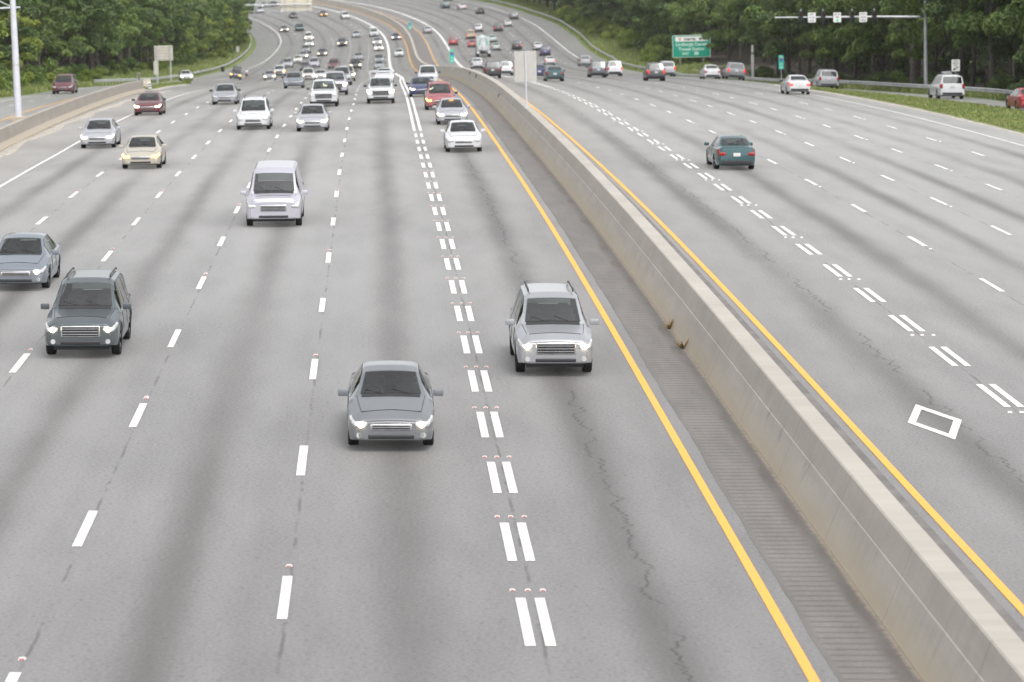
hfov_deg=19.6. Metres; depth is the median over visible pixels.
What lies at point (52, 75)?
shrub
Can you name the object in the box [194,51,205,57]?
shrub
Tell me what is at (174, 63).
shrub
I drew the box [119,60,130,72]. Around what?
shrub
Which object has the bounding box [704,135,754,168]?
sedan car
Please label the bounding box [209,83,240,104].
sedan car
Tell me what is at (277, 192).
cargo van
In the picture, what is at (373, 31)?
cargo van
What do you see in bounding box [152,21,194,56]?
broadleaf tree
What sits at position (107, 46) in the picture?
broadleaf tree
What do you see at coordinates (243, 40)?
shrub
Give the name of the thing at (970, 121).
dirt strip
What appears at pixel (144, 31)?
broadleaf tree
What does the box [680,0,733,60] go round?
broadleaf tree
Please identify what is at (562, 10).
vine mound
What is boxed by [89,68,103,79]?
shrub
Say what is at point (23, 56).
broadleaf tree
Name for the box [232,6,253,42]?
broadleaf tree
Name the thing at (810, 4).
broadleaf tree
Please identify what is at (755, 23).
broadleaf tree
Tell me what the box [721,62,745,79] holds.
minivan
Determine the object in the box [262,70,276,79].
sedan car
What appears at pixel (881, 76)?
shrub
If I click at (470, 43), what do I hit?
sedan car
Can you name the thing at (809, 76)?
shrub
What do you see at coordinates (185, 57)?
shrub
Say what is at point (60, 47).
broadleaf tree
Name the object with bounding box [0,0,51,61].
broadleaf tree
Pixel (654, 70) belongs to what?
suv car
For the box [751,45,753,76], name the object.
white post
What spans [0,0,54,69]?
broadleaf tree
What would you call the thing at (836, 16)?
lane sign
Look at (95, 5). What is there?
broadleaf tree
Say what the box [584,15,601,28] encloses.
vine mound
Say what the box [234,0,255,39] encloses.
broadleaf tree
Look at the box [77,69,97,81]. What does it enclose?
shrub
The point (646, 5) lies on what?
broadleaf tree
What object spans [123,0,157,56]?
broadleaf tree
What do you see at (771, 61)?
broadleaf tree
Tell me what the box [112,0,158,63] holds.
broadleaf tree
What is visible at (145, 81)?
utility box
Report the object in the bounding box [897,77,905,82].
shrub
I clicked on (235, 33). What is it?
broadleaf tree
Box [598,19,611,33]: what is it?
vine mound
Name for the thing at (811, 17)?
lane sign
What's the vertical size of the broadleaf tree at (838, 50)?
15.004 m
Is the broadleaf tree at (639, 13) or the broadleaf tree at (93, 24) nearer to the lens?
the broadleaf tree at (93, 24)
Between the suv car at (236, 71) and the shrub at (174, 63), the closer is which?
the suv car at (236, 71)
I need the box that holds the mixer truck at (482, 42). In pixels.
[475,35,490,56]
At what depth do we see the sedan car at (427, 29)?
654.10 m
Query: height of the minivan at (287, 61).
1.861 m
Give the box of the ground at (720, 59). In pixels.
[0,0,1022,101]
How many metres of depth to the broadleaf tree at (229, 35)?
606.74 m
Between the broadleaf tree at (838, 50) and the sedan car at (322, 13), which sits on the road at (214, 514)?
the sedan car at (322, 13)
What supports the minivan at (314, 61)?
on the road at (214, 514)
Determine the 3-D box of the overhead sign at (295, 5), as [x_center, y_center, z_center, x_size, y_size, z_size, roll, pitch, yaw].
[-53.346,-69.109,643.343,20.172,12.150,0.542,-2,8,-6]
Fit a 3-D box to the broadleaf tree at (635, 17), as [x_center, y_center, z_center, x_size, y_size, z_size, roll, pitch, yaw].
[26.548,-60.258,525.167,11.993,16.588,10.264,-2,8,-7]
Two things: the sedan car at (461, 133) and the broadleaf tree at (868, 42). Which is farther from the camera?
the broadleaf tree at (868, 42)
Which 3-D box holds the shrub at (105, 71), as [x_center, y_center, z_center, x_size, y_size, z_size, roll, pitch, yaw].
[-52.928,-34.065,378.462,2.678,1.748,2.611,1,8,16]
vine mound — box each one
[555,4,579,21]
[565,7,585,23]
[574,10,601,27]
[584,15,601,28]
[587,17,608,34]
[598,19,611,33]
[601,23,621,35]
[601,23,624,39]
[615,27,641,48]
[639,45,653,56]
[643,34,672,54]
[649,44,672,55]
[673,57,709,63]
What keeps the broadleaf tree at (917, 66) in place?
on the ground at (720, 59)
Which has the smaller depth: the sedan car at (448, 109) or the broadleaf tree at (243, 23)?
the sedan car at (448, 109)
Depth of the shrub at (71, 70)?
336.14 m
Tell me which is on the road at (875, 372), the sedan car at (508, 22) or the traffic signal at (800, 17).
the sedan car at (508, 22)
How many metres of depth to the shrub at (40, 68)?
301.09 m
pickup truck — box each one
[272,65,285,75]
[307,79,340,105]
[324,71,349,94]
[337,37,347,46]
[364,70,396,103]
[466,30,475,38]
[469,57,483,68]
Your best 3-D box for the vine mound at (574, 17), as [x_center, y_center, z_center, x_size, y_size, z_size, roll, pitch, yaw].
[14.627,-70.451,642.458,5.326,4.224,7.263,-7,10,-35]
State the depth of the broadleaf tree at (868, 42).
282.00 m
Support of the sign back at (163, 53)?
on the road at (214, 514)
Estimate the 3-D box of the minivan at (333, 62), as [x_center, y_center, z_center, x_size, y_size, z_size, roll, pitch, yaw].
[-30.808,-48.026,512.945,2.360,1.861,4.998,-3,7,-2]
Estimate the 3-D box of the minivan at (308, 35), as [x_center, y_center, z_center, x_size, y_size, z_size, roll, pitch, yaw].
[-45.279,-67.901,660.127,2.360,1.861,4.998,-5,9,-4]
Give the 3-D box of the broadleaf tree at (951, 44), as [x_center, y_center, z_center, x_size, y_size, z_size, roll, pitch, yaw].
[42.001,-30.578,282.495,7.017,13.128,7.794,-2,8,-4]
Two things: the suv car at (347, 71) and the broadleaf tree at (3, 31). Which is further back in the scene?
the suv car at (347, 71)
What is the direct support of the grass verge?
on the road at (875, 372)
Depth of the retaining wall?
185.55 m
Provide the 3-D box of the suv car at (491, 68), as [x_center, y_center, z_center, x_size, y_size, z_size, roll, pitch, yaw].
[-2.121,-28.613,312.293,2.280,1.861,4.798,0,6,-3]
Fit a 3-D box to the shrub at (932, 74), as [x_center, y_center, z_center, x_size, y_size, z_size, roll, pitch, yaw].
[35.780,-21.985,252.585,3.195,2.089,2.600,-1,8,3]
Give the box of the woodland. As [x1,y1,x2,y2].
[23,26,1023,82]
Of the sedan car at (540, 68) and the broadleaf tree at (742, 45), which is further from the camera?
the broadleaf tree at (742, 45)
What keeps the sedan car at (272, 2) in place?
on the road at (214, 514)
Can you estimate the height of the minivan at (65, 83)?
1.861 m
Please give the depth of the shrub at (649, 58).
467.43 m
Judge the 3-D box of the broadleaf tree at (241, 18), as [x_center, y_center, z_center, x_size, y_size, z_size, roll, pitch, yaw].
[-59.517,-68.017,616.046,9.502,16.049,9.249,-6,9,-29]
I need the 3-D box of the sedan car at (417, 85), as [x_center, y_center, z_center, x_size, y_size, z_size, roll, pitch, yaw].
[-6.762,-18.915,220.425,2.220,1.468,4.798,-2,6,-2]
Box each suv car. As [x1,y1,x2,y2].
[41,267,131,353]
[229,66,242,79]
[295,23,303,30]
[300,44,310,52]
[302,67,316,79]
[333,65,353,84]
[343,64,356,80]
[349,58,361,68]
[373,53,384,62]
[415,64,440,80]
[440,1,449,8]
[447,36,457,45]
[472,23,482,31]
[481,60,501,77]
[493,23,502,31]
[499,60,513,74]
[505,280,598,371]
[508,11,518,19]
[510,40,521,49]
[538,46,550,55]
[586,60,606,77]
[606,60,622,75]
[642,62,665,80]
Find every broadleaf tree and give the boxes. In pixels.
[0,0,40,62]
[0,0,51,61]
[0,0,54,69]
[0,2,43,69]
[0,20,8,39]
[10,0,93,63]
[27,0,69,65]
[28,0,76,64]
[34,31,73,65]
[39,0,94,67]
[60,0,114,66]
[60,15,117,68]
[70,1,121,65]
[75,9,116,55]
[75,19,113,63]
[83,0,126,69]
[93,8,132,64]
[98,0,140,65]
[101,12,138,57]
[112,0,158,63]
[118,0,152,60]
[118,4,166,62]
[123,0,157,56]
[126,0,166,56]
[131,33,158,59]
[135,0,183,68]
[141,10,174,57]
[148,0,183,60]
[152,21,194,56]
[156,0,197,44]
[158,29,173,45]
[159,6,195,53]
[173,2,195,55]
[179,0,200,53]
[181,6,198,54]
[186,0,214,59]
[190,0,212,54]
[194,0,232,57]
[195,0,219,51]
[195,0,223,51]
[208,1,234,49]
[209,0,235,50]
[213,21,240,48]
[219,0,244,31]
[220,15,232,43]
[228,0,246,26]
[230,5,251,44]
[231,10,249,44]
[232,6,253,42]
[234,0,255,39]
[245,6,254,25]
[556,0,570,5]
[575,0,602,15]
[580,0,605,21]
[585,1,617,14]
[614,0,646,26]
[624,0,651,23]
[625,1,648,32]
[632,0,640,21]
[633,0,664,37]
[640,0,669,36]
[647,0,683,34]
[651,0,711,34]
[652,1,679,34]
[658,0,683,48]
[660,0,716,41]
[667,0,717,57]
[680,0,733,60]
[701,0,746,61]
[704,8,735,56]
[706,0,745,59]
[711,7,734,54]
[731,13,745,56]
[734,0,765,62]
[734,3,756,60]
[738,0,786,69]
[739,0,797,76]
[744,0,801,77]
[744,0,815,72]
[745,3,783,63]
[757,1,807,74]
[761,0,833,74]
[774,0,839,68]
[787,0,855,71]
[801,0,889,73]
[805,15,870,71]
[807,0,865,79]
[833,0,889,71]
[833,0,901,74]
[845,0,905,82]
[863,0,958,83]
[879,0,951,79]
[880,0,960,72]
[887,0,1010,79]
[897,43,955,81]
[898,37,954,70]
[915,6,959,74]
[915,59,920,82]
[919,0,1022,86]
[928,10,995,86]
[945,0,1011,80]
[965,32,1020,74]
[976,0,1019,78]
[981,0,1023,56]
[995,0,1023,67]
[1012,0,1023,63]
[1012,7,1023,45]
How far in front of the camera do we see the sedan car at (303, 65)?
510.02 m
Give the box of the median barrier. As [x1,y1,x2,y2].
[312,0,1023,681]
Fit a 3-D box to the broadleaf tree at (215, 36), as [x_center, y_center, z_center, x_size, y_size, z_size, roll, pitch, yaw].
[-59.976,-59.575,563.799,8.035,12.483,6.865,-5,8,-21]
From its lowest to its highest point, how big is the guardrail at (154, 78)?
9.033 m
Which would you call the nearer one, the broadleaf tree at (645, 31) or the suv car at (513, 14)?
the broadleaf tree at (645, 31)
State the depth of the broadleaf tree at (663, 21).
490.69 m
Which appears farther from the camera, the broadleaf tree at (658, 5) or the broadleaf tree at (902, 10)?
the broadleaf tree at (658, 5)
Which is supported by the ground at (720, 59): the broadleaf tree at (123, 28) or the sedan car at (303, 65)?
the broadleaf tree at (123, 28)
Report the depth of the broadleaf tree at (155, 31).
457.70 m
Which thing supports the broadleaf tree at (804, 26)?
on the ground at (720, 59)
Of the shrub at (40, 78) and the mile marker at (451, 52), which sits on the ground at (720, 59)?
the shrub at (40, 78)
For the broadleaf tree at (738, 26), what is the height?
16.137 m
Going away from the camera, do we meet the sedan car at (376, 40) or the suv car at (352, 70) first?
the suv car at (352, 70)
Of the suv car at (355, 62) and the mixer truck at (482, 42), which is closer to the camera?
the suv car at (355, 62)
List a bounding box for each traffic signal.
[799,9,802,23]
[821,9,825,23]
[850,9,854,22]
[872,8,876,22]
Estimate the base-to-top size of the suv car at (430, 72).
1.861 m
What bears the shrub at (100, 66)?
on the ground at (720, 59)
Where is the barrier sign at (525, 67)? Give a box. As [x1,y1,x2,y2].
[514,51,536,108]
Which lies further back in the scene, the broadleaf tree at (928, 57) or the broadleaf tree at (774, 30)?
the broadleaf tree at (774, 30)
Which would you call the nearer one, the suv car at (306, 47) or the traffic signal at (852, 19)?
the traffic signal at (852, 19)
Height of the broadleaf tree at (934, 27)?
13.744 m
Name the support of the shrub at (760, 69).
on the ground at (720, 59)
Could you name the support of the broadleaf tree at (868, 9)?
on the ground at (720, 59)
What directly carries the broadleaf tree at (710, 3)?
on the ground at (720, 59)
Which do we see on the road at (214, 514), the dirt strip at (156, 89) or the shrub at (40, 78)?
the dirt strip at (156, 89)
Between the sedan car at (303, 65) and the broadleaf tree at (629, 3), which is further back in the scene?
the broadleaf tree at (629, 3)
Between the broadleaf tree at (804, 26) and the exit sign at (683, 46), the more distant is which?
the exit sign at (683, 46)
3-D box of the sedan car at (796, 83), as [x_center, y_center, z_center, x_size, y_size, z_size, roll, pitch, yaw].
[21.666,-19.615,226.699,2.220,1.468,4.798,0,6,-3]
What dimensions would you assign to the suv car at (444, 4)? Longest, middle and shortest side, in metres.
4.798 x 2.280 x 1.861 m
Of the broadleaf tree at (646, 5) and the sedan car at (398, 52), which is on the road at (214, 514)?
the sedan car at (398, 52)
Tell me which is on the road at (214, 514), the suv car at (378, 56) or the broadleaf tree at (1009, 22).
the suv car at (378, 56)
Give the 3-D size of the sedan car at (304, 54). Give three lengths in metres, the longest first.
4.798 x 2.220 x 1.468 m
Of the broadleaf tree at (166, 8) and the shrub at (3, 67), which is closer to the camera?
the shrub at (3, 67)
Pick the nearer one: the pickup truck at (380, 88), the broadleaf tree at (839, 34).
the pickup truck at (380, 88)
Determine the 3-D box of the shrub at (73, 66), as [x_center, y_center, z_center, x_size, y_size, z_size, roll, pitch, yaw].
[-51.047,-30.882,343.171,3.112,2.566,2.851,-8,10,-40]
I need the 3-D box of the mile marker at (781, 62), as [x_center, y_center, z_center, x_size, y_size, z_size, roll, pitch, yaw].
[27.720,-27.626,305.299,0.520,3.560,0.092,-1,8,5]
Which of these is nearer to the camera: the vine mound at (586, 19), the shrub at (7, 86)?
the shrub at (7, 86)
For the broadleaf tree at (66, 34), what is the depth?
367.33 m
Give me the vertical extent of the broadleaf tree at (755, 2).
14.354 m
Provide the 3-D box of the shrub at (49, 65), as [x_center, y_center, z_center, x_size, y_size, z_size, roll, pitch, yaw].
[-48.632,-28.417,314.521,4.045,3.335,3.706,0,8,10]
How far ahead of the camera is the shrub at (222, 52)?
586.62 m
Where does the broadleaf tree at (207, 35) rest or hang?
on the ground at (720, 59)
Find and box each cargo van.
[240,160,307,225]
[368,26,378,36]
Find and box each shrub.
[0,63,13,89]
[0,70,12,91]
[0,75,6,87]
[8,70,30,86]
[9,69,34,79]
[22,64,46,86]
[35,65,48,83]
[41,58,69,74]
[47,72,56,81]
[63,66,77,78]
[66,63,80,80]
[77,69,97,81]
[78,63,93,79]
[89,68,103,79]
[94,64,109,75]
[97,67,108,78]
[104,58,122,74]
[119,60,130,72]
[119,63,129,74]
[124,56,140,72]
[139,62,147,70]
[146,60,164,70]
[154,57,177,65]
[158,61,169,70]
[171,55,181,67]
[177,54,184,65]
[181,53,193,65]
[182,78,191,83]
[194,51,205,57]
[206,51,216,58]
[214,49,228,57]
[238,37,248,43]
[630,38,646,50]
[640,53,657,62]
[654,49,670,61]
[749,65,773,77]
[758,71,777,78]
[782,71,795,75]
[807,71,815,78]
[837,71,853,83]
[853,76,867,80]
[865,71,890,81]
[887,70,909,86]
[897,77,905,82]
[914,71,941,83]
[929,74,965,84]
[985,73,1014,89]
[1006,78,1023,90]
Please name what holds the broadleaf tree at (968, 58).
on the ground at (720, 59)
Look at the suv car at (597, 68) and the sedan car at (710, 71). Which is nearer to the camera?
the sedan car at (710, 71)
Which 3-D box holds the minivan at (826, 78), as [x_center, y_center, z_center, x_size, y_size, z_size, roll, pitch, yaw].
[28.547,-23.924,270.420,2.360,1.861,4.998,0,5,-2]
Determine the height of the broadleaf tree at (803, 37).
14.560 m
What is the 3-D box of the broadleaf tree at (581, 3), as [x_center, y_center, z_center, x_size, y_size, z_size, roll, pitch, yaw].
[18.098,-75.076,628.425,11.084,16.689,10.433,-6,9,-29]
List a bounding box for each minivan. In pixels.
[50,73,77,93]
[233,95,273,129]
[254,6,263,12]
[281,57,293,67]
[304,32,313,40]
[307,57,320,66]
[328,58,340,68]
[340,11,349,18]
[421,80,457,109]
[577,54,590,65]
[659,60,675,76]
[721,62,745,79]
[811,68,838,88]
[927,73,964,98]
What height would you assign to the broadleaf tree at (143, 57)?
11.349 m
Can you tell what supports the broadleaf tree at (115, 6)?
on the ground at (720, 59)
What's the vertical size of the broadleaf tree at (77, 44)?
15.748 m
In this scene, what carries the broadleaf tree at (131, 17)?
on the ground at (720, 59)
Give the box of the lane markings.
[0,0,1023,681]
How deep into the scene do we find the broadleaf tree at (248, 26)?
634.69 m
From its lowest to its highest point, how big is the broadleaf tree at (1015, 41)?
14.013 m
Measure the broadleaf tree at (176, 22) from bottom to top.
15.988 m
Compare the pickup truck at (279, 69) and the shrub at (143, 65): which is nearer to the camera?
the shrub at (143, 65)
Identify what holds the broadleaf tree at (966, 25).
on the ground at (720, 59)
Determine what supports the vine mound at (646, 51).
on the ground at (720, 59)
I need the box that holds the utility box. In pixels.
[143,79,150,86]
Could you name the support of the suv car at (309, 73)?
on the road at (214, 514)
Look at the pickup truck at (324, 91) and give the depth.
200.76 m
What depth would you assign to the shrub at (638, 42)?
522.86 m
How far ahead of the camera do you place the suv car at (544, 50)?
534.43 m
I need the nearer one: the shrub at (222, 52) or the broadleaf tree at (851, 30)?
the broadleaf tree at (851, 30)
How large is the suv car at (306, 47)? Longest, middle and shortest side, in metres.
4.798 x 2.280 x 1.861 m
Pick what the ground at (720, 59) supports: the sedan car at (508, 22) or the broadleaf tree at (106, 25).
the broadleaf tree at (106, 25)
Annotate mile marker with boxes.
[449,49,453,70]
[779,55,783,82]
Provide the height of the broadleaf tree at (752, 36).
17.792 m
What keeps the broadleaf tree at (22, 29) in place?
on the ground at (720, 59)
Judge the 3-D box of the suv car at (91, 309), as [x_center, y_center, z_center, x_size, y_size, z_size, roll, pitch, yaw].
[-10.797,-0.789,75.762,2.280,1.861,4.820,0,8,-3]
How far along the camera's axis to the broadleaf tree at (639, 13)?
530.75 m
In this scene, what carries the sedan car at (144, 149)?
on the road at (214, 514)
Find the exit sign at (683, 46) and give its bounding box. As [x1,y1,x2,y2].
[672,35,710,65]
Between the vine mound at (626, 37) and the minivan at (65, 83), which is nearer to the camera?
the minivan at (65, 83)
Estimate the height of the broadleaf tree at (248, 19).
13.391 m
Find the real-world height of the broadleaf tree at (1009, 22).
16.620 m
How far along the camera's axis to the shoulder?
59.48 m
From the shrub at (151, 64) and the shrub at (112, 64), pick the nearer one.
the shrub at (112, 64)
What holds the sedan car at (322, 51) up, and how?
on the road at (214, 514)
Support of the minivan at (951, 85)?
on the road at (875, 372)
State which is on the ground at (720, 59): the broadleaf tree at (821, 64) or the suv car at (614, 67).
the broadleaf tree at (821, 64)
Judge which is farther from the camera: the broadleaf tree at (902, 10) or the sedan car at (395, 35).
the sedan car at (395, 35)
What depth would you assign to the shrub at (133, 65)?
430.41 m
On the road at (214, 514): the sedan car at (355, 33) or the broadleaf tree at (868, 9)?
the sedan car at (355, 33)
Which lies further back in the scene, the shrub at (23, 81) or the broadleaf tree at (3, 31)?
the shrub at (23, 81)
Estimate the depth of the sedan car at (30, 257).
88.32 m
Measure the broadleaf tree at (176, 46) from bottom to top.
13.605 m
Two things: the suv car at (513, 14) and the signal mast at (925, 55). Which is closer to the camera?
the signal mast at (925, 55)
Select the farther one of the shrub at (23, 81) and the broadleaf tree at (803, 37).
the broadleaf tree at (803, 37)
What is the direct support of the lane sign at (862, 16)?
attached to the signal mast at (925, 55)
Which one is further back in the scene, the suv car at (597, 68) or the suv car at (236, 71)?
the suv car at (236, 71)
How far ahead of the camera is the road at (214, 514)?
61.71 m
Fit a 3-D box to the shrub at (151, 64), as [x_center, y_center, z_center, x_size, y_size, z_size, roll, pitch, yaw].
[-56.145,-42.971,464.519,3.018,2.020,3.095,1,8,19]
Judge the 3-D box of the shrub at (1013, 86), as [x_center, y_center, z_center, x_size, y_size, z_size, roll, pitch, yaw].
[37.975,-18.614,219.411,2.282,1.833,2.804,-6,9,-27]
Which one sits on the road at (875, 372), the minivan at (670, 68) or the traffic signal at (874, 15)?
the minivan at (670, 68)
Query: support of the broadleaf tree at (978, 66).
on the ground at (720, 59)
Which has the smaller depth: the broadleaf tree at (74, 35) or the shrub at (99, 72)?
the broadleaf tree at (74, 35)
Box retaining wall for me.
[0,81,145,151]
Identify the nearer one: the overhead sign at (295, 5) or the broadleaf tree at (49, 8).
the broadleaf tree at (49, 8)
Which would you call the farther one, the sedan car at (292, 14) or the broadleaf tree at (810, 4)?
the sedan car at (292, 14)
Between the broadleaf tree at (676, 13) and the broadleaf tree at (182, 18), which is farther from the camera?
the broadleaf tree at (182, 18)
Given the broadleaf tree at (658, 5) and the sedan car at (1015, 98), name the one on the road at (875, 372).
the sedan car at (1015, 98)
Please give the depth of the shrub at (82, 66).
359.32 m
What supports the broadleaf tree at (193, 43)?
on the ground at (720, 59)
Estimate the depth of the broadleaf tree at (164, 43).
494.82 m
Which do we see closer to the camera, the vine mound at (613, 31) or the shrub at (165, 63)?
the shrub at (165, 63)
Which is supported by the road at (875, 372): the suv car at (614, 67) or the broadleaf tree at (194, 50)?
the suv car at (614, 67)
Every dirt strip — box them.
[0,91,166,157]
[144,84,185,90]
[773,85,1023,135]
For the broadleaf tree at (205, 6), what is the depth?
546.60 m
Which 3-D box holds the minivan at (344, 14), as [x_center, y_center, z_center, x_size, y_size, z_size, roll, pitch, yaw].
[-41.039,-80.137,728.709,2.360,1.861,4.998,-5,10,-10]
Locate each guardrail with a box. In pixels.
[93,35,250,85]
[492,0,1012,98]
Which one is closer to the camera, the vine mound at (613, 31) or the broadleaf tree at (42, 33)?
the broadleaf tree at (42, 33)
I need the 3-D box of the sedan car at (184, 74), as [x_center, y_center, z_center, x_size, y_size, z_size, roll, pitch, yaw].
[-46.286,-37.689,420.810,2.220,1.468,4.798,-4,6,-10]
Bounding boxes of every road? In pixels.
[0,0,838,681]
[333,0,1023,629]
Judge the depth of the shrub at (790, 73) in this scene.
341.68 m
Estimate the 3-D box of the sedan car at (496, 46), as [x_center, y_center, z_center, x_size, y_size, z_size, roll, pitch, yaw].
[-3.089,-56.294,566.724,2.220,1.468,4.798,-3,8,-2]
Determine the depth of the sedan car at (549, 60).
493.02 m
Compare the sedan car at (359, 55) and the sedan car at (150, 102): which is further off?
the sedan car at (359, 55)
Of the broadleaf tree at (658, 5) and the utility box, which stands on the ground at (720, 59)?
the broadleaf tree at (658, 5)
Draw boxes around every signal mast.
[0,0,25,122]
[775,0,927,84]
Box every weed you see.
[663,318,674,328]
[672,339,688,348]
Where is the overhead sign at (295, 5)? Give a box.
[245,0,311,11]
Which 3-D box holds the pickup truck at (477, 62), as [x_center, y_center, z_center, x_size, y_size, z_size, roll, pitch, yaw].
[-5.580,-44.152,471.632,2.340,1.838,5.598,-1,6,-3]
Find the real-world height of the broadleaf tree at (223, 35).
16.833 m
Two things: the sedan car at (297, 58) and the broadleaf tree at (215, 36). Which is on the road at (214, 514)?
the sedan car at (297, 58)
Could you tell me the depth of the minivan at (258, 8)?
776.45 m
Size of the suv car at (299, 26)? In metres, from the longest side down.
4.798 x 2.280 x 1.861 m
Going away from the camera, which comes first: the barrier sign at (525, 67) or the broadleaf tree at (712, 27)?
the barrier sign at (525, 67)
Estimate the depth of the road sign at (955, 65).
233.67 m
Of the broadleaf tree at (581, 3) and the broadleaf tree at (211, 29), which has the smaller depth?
the broadleaf tree at (211, 29)
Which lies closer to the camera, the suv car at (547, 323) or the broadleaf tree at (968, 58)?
the suv car at (547, 323)
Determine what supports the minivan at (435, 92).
on the road at (214, 514)
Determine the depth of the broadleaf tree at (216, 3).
578.53 m
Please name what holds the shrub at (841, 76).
on the ground at (720, 59)
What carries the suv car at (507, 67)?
on the road at (875, 372)
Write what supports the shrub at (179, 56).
on the ground at (720, 59)
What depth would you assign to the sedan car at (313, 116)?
166.50 m
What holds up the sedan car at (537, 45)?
on the road at (875, 372)
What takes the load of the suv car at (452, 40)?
on the road at (875, 372)
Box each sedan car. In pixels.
[0,232,60,287]
[78,118,120,147]
[119,134,166,168]
[132,92,165,115]
[178,70,193,80]
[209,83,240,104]
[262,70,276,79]
[269,1,277,6]
[280,25,288,31]
[281,72,305,88]
[289,12,297,17]
[293,55,303,62]
[293,104,331,130]
[299,51,308,58]
[299,62,310,70]
[304,39,313,45]
[315,69,325,78]
[316,48,327,56]
[318,10,326,16]
[338,360,442,444]
[351,30,360,37]
[352,52,363,59]
[373,37,381,44]
[373,43,383,50]
[373,60,384,69]
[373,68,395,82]
[391,33,399,39]
[393,49,403,56]
[406,76,429,96]
[422,26,431,33]
[432,98,470,124]
[440,120,484,151]
[456,3,465,9]
[466,40,475,47]
[475,7,484,13]
[489,35,497,41]
[491,42,500,50]
[503,19,512,26]
[532,42,542,49]
[536,64,545,75]
[542,56,555,64]
[542,66,564,80]
[699,65,720,78]
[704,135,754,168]
[780,75,810,93]
[1005,87,1023,108]
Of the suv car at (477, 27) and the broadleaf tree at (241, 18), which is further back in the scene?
the suv car at (477, 27)
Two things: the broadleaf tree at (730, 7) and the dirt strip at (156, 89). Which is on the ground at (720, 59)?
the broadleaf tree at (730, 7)
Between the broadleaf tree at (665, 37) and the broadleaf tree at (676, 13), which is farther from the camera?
the broadleaf tree at (665, 37)
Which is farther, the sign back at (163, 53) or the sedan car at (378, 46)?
the sedan car at (378, 46)
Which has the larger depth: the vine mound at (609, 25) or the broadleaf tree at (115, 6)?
the vine mound at (609, 25)
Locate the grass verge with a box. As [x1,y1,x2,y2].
[814,89,1023,132]
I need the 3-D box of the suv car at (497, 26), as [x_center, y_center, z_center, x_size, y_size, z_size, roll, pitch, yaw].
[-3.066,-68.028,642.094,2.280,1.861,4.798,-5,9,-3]
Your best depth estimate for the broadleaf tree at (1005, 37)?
237.30 m
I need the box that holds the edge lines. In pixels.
[0,3,1023,681]
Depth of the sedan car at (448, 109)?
171.18 m
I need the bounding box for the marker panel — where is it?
[154,61,158,83]
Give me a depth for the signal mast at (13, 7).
185.18 m
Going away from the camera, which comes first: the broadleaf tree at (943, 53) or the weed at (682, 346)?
the weed at (682, 346)
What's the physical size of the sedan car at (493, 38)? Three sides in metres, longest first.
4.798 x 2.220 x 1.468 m
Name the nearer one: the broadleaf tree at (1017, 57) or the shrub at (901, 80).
the broadleaf tree at (1017, 57)
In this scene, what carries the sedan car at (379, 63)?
on the road at (214, 514)
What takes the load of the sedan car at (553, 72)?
on the road at (875, 372)
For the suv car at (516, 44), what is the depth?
562.95 m
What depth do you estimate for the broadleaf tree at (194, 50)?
540.81 m
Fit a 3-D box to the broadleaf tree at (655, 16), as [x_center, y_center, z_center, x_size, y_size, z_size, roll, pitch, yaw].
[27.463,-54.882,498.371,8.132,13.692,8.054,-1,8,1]
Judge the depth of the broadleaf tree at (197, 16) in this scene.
532.50 m
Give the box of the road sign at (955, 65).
[951,59,959,74]
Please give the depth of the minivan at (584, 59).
482.31 m
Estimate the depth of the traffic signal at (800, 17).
244.36 m
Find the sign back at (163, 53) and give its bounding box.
[154,45,172,82]
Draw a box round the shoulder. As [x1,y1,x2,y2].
[439,76,923,681]
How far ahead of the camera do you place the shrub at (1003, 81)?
232.58 m
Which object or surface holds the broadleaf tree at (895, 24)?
on the ground at (720, 59)
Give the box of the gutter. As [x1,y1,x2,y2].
[383,14,1023,641]
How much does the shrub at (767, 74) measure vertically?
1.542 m
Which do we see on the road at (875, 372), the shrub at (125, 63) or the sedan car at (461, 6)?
the sedan car at (461, 6)
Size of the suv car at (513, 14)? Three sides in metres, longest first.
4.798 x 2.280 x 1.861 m
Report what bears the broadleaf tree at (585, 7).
on the ground at (720, 59)
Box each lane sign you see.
[808,13,815,22]
[833,12,840,21]
[859,12,866,21]

